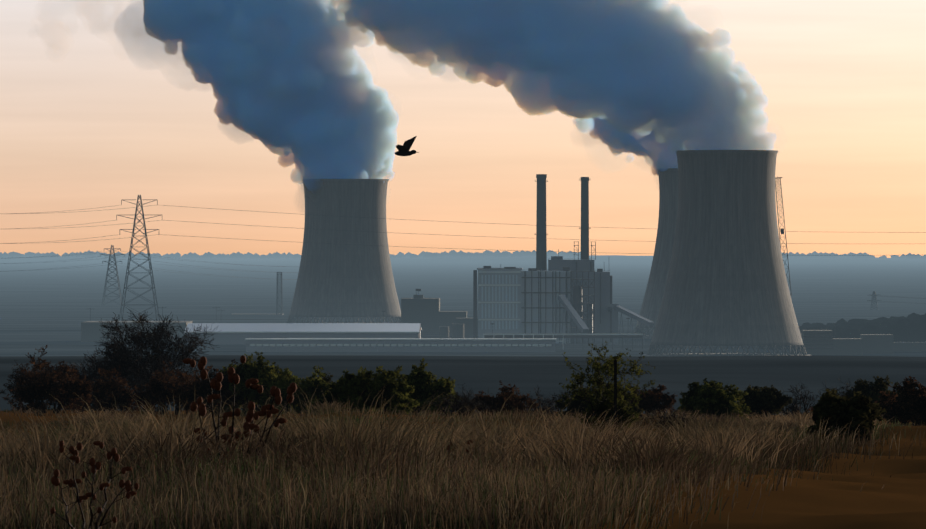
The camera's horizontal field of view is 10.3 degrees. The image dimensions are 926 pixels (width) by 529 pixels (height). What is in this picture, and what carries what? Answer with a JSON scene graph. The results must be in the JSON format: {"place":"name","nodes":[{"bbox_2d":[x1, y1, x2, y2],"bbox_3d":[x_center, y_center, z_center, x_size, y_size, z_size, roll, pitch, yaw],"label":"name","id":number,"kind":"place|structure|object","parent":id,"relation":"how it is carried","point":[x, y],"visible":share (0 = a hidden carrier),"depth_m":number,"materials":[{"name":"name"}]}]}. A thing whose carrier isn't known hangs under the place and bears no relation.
{"place":"outdoors","nodes":[
{"label":"outdoors","id":0,"kind":"place"},
{"bbox_2d":[184,332,418,332],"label":"long shed trim","id":1,"kind":"structure","parent":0,"point":[306,332],"depth_m":4201.22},
{"bbox_2d":[186,331,420,344],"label":"long shed walls","id":2,"kind":"structure","parent":0,"point":[229,338],"depth_m":4202.96,"materials":[{"name":"grey metal"}]},
{"bbox_2d":[185,323,421,331],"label":"long building roof","id":3,"kind":"structure","parent":2,"relation":"on","point":[319,327],"depth_m":4224.93,"materials":[{"name":"grey metal"}]},
{"bbox_2d":[389,136,418,155],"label":"flying bird","id":4,"kind":"object","parent":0,"point":[404,149],"visible":1,"depth_m":259.96},
{"bbox_2d":[0,255,925,528],"bbox_3d":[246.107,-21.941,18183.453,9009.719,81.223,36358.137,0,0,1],"label":"terrain","id":5,"kind":"structure","parent":0,"point":[44,305],"depth_m":3886.81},
{"bbox_2d":[0,345,92,409],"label":"bush","id":6,"kind":"object","parent":5,"relation":"on","point":[39,363],"depth_m":261.68,"materials":[{"name":"green plant"}]},
{"bbox_2d":[11,362,98,412],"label":"edge bush","id":7,"kind":"object","parent":5,"relation":"on","point":[35,405],"depth_m":205.80,"materials":[{"name":"green plant"}]},
{"bbox_2d":[68,393,107,410],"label":"bush","id":8,"kind":"object","parent":5,"relation":"on","point":[95,404],"depth_m":261.68,"materials":[{"name":"green plant"}]},
{"bbox_2d":[54,447,134,528],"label":"dry weed stems","id":9,"kind":"object","parent":5,"relation":"on","point":[83,518],"visible":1,"depth_m":19.96,"materials":[{"name":"black plant"}]},
{"bbox_2d":[50,440,138,523],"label":"dry weed buds","id":10,"kind":"object","parent":9,"relation":"attached to","point":[55,480],"visible":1,"depth_m":19.98,"materials":[{"name":"brown plant"}]},
{"bbox_2d":[70,367,143,412],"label":"edge bush","id":11,"kind":"object","parent":5,"relation":"on","point":[122,392],"depth_m":221.84,"materials":[{"name":"green plant"}]},
{"bbox_2d":[101,245,124,304],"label":"pylon","id":12,"kind":"object","parent":5,"relation":"on","point":[107,276],"visible":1,"depth_m":7006.22,"materials":[{"name":"black metal"}]},
{"bbox_2d":[116,195,160,320],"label":"pylon","id":13,"kind":"object","parent":5,"relation":"on","point":[130,258],"visible":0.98,"depth_m":5003.56,"materials":[{"name":"black metal"}]},
{"bbox_2d":[67,309,221,410],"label":"bare tree wood","id":14,"kind":"object","parent":5,"relation":"on","point":[138,366],"visible":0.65,"depth_m":262.05,"materials":[{"name":"brown plant"}]},
{"bbox_2d":[131,360,212,414],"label":"edge bush","id":15,"kind":"object","parent":5,"relation":"on","point":[156,389],"depth_m":221.84,"materials":[{"name":"green plant"}]},
{"bbox_2d":[90,272,282,320],"bbox_3d":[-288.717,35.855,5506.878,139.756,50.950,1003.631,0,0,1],"label":"masts and poles","id":16,"kind":"object","parent":5,"relation":"on","point":[278,277],"visible":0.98,"depth_m":6001.20,"materials":[{"name":"black metal"}]},
{"bbox_2d":[169,359,244,415],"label":"edge bush","id":17,"kind":"object","parent":5,"relation":"on","point":[200,388],"depth_m":205.80,"materials":[{"name":"green plant"}]},
{"bbox_2d":[210,398,255,415],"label":"green bush","id":18,"kind":"object","parent":5,"relation":"on","point":[228,409],"depth_m":230.70,"materials":[{"name":"green plant"}]},
{"bbox_2d":[196,363,293,465],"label":"dry weed stems","id":19,"kind":"object","parent":5,"relation":"on","point":[219,425],"visible":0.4,"depth_m":32.97,"materials":[{"name":"black plant"}]},
{"bbox_2d":[183,355,296,463],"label":"dry weed buds","id":20,"kind":"object","parent":19,"relation":"attached to","point":[216,384],"visible":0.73,"depth_m":32.98,"materials":[{"name":"brown plant"}]},
{"bbox_2d":[219,351,298,414],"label":"edge bush","id":21,"kind":"object","parent":5,"relation":"on","point":[260,372],"depth_m":205.25,"materials":[{"name":"green plant"}]},
{"bbox_2d":[257,365,331,413],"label":"edge bush","id":22,"kind":"object","parent":5,"relation":"on","point":[308,386],"depth_m":191.42,"materials":[{"name":"green plant"}]},
{"bbox_2d":[309,391,328,412],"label":"green bush","id":23,"kind":"object","parent":5,"relation":"on","point":[313,401],"depth_m":169.29,"materials":[{"name":"green plant"}]},
{"bbox_2d":[313,371,335,383],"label":"edge bush","id":24,"kind":"object","parent":5,"relation":"on","point":[324,378],"depth_m":205.80,"materials":[{"name":"green plant"}]},
{"bbox_2d":[287,179,400,322],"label":"cooling tower","id":25,"kind":"structure","parent":5,"relation":"on","point":[338,277],"depth_m":5188.95,"materials":[{"name":"concrete"}]},
{"bbox_2d":[313,366,419,414],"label":"green bush","id":26,"kind":"object","parent":5,"relation":"on","point":[359,383],"depth_m":143.29,"materials":[{"name":"green plant"}]},
{"bbox_2d":[246,340,555,351],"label":"gallery building","id":27,"kind":"structure","parent":5,"relation":"on","point":[403,348],"depth_m":3901.16,"materials":[{"name":"metal"}]},
{"bbox_2d":[245,338,556,345],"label":"gallery light","id":28,"kind":"object","parent":27,"relation":"attached to","point":[400,339],"visible":1,"depth_m":3901.50,"materials":[{"name":"grey metal"}]},
{"bbox_2d":[0,409,815,496],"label":"grass","id":29,"kind":"structure","parent":5,"relation":"on","point":[667,462],"depth_m":32.36,"materials":[{"name":"brown plant"}]},
{"bbox_2d":[372,358,458,415],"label":"edge bush","id":30,"kind":"object","parent":5,"relation":"on","point":[424,381],"depth_m":169.29,"materials":[{"name":"green plant"}]},
{"bbox_2d":[1,383,858,466],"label":"meadow tussocks","id":31,"kind":"object","parent":5,"relation":"on","point":[723,424],"visible":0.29,"depth_m":35.61,"materials":[{"name":"brown plant"}]},
{"bbox_2d":[440,324,463,337],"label":"storage tanks","id":32,"kind":"object","parent":5,"relation":"on","point":[457,330],"visible":0.4,"depth_m":4497.12,"materials":[{"name":"metal"}]},
{"bbox_2d":[1,414,908,489],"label":"green meadow patches","id":33,"kind":"object","parent":5,"relation":"on","point":[313,462],"visible":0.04,"depth_m":31.56,"materials":[{"name":"green plant"}]},
{"bbox_2d":[433,389,480,413],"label":"bush","id":34,"kind":"object","parent":5,"relation":"on","point":[466,402],"visible":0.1,"depth_m":169.31,"materials":[{"name":"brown plant"}]},
{"bbox_2d":[0,399,924,528],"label":"meadow grass","id":35,"kind":"structure","parent":5,"relation":"on","point":[533,498],"depth_m":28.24,"materials":[{"name":"brown plant"}]},
{"bbox_2d":[0,250,925,258],"bbox_3d":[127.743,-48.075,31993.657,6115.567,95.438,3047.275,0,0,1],"label":"distant treeline","id":36,"kind":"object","parent":5,"relation":"on","point":[422,254],"depth_m":31117.58,"materials":[{"name":"plant"}]},
{"bbox_2d":[427,384,499,419],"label":"bush","id":37,"kind":"object","parent":5,"relation":"on","point":[459,404],"visible":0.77,"depth_m":130.52,"materials":[{"name":"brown plant"}]},
{"bbox_2d":[472,380,540,417],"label":"edge bush","id":38,"kind":"object","parent":5,"relation":"on","point":[504,398],"depth_m":179.80,"materials":[{"name":"green plant"}]},
{"bbox_2d":[478,269,569,342],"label":"boiler house","id":39,"kind":"structure","parent":5,"relation":"on","point":[520,312],"depth_m":4251.22,"materials":[{"name":"grey metal"}]},
{"bbox_2d":[482,275,516,328],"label":"boiler house windows","id":40,"kind":"structure","parent":39,"relation":"attached to","point":[499,300],"depth_m":4249.81,"materials":[{"name":"grey glass"}]},
{"bbox_2d":[478,271,520,319],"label":"facade band","id":41,"kind":"object","parent":39,"relation":"attached to","point":[499,285],"visible":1,"depth_m":4249.48,"materials":[{"name":"grey paint"}]},
{"bbox_2d":[514,385,562,417],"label":"bush","id":42,"kind":"object","parent":5,"relation":"on","point":[542,403],"visible":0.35,"depth_m":191.91,"materials":[{"name":"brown plant"}]},
{"bbox_2d":[534,174,547,270],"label":"chimney","id":43,"kind":"object","parent":5,"relation":"on","point":[541,248],"visible":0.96,"depth_m":4345.90,"materials":[{"name":"concrete"}]},
{"bbox_2d":[477,256,609,341],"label":"boiler house","id":44,"kind":"structure","parent":5,"relation":"on","point":[555,263],"depth_m":4298.86,"materials":[{"name":"metal"}]},
{"bbox_2d":[558,242,595,259],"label":"chimney gantry","id":45,"kind":"object","parent":44,"relation":"on","point":[591,250],"visible":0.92,"depth_m":4342.76,"materials":[{"name":"grey metal"}]},
{"bbox_2d":[483,266,611,342],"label":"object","id":46,"kind":"object","parent":5,"relation":"on","point":[552,277],"visible":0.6,"depth_m":4250.67,"materials":[{"name":"grey metal"}]},
{"bbox_2d":[544,384,571,414],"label":"bush","id":47,"kind":"object","parent":5,"relation":"on","point":[559,398],"visible":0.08,"depth_m":205.64,"materials":[{"name":"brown plant"}]},
{"bbox_2d":[483,333,642,349],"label":"pipe rack","id":48,"kind":"object","parent":5,"relation":"on","point":[569,336],"visible":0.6,"depth_m":4000.68,"materials":[{"name":"grey metal"}]},
{"bbox_2d":[570,271,594,343],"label":"boiler steel frame","id":49,"kind":"object","parent":5,"relation":"on","point":[577,297],"visible":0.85,"depth_m":4234.85,"materials":[{"name":"grey metal"}]},
{"bbox_2d":[579,177,590,259],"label":"chimney","id":50,"kind":"object","parent":5,"relation":"on","point":[584,228],"visible":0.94,"depth_m":4345.95,"materials":[{"name":"concrete"}]},
{"bbox_2d":[554,384,644,416],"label":"edge bush","id":51,"kind":"object","parent":5,"relation":"on","point":[575,404],"depth_m":169.29,"materials":[{"name":"green plant"}]},
{"bbox_2d":[558,295,653,344],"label":"conveyors","id":52,"kind":"object","parent":5,"relation":"on","point":[574,314],"visible":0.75,"depth_m":4207.42,"materials":[{"name":"metal"}]},
{"bbox_2d":[558,341,654,433],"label":"young green tree","id":53,"kind":"object","parent":5,"relation":"on","point":[609,405],"depth_m":89.07,"materials":[{"name":"green plant"}]},
{"bbox_2d":[382,258,836,337],"bbox_3d":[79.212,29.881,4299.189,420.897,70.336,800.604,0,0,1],"label":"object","id":54,"kind":"object","parent":5,"relation":"on","point":[474,303],"visible":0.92,"depth_m":4250.05,"materials":[{"name":"grey metal"}]},
{"bbox_2d":[614,360,616,430],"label":"field pole","id":55,"kind":"object","parent":5,"relation":"on","point":[615,387],"visible":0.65,"depth_m":87.91,"materials":[{"name":"black wood"}]},
{"bbox_2d":[630,384,677,416],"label":"edge bush","id":56,"kind":"object","parent":5,"relation":"on","point":[650,401],"depth_m":205.80,"materials":[{"name":"green plant"}]},
{"bbox_2d":[634,168,678,338],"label":"cooling tower","id":57,"kind":"structure","parent":5,"relation":"on","point":[665,237],"depth_m":4478.77,"materials":[{"name":"concrete"}]},
{"bbox_2d":[635,406,697,435],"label":"bush","id":58,"kind":"object","parent":5,"relation":"on","point":[670,418],"visible":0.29,"depth_m":81.77,"materials":[{"name":"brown plant"}]},
{"bbox_2d":[673,378,750,419],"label":"edge bush","id":59,"kind":"object","parent":5,"relation":"on","point":[706,398],"depth_m":168.73,"materials":[{"name":"green plant"}]},
{"bbox_2d":[642,150,808,355],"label":"cooling tower","id":60,"kind":"structure","parent":5,"relation":"on","point":[726,284],"depth_m":3693.70,"materials":[{"name":"concrete"}]},
{"bbox_2d":[738,384,792,417],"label":"edge bush","id":61,"kind":"object","parent":5,"relation":"on","point":[772,396],"depth_m":191.42,"materials":[{"name":"green plant"}]},
{"bbox_2d":[775,176,791,295],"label":"lattice mast","id":62,"kind":"object","parent":5,"relation":"on","point":[783,220],"visible":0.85,"depth_m":3844.36,"materials":[{"name":"black metal"}]},
{"bbox_2d":[772,383,819,415],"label":"bush","id":63,"kind":"object","parent":5,"relation":"on","point":[793,408],"visible":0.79,"depth_m":205.43,"materials":[{"name":"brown plant"}]},
{"bbox_2d":[804,407,814,415],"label":"bare bush","id":64,"kind":"object","parent":5,"relation":"on","point":[810,411],"depth_m":168.84,"materials":[{"name":"plant"}]},
{"bbox_2d":[760,313,925,349],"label":"hill woods","id":65,"kind":"object","parent":5,"relation":"on","point":[910,327],"depth_m":4064.43,"materials":[{"name":"plant"}]},
{"bbox_2d":[815,378,875,398],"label":"bush","id":66,"kind":"object","parent":5,"relation":"on","point":[842,388],"visible":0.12,"depth_m":205.61,"materials":[{"name":"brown plant"}]},
{"bbox_2d":[807,388,885,444],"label":"bush","id":67,"kind":"object","parent":5,"relation":"on","point":[839,410],"depth_m":74.13,"materials":[{"name":"green plant"}]},
{"bbox_2d":[867,291,880,309],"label":"pylon","id":68,"kind":"object","parent":5,"relation":"on","point":[873,295],"visible":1,"depth_m":6489.85,"materials":[{"name":"black metal"}]},
{"bbox_2d":[841,375,911,410],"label":"edge bush","id":69,"kind":"object","parent":5,"relation":"on","point":[864,388],"depth_m":205.25,"materials":[{"name":"green plant"}]},
{"bbox_2d":[875,376,925,425],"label":"edge bush","id":70,"kind":"object","parent":5,"relation":"on","point":[901,406],"depth_m":168.73,"materials":[{"name":"green plant"}]},
{"bbox_2d":[0,205,925,303],"bbox_3d":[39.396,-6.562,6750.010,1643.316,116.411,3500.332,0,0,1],"label":"power lines","id":71,"kind":"object","parent":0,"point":[329,243],"visible":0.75,"depth_m":5117.26,"materials":[{"name":"black metal"}]},
{"bbox_2d":[0,0,925,257],"label":"sky","id":72,"kind":"structure","parent":0,"point":[233,106],"materials":[{"name":"orange"}]},
{"bbox_2d":[81,295,925,354],"bbox_3d":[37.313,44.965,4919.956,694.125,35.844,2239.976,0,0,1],"label":"industrial buildings","id":73,"kind":"structure","parent":0,"point":[429,315],"depth_m":4305.27,"materials":[{"name":"grey concrete"}]},
{"bbox_2d":[416,289,832,347],"bbox_3d":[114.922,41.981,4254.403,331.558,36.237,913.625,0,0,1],"label":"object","id":74,"kind":"object","parent":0,"point":[418,290],"visible":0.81,"depth_m":3795.28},
{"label":"dry weed stems","id":75,"kind":"object","parent":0,"visible":0},
{"bbox_2d":[447,439,472,458],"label":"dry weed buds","id":76,"kind":"object","parent":75,"relation":"attached to","point":[468,442],"visible":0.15,"depth_m":35.96,"materials":[{"name":"brown plant"}]}
]}

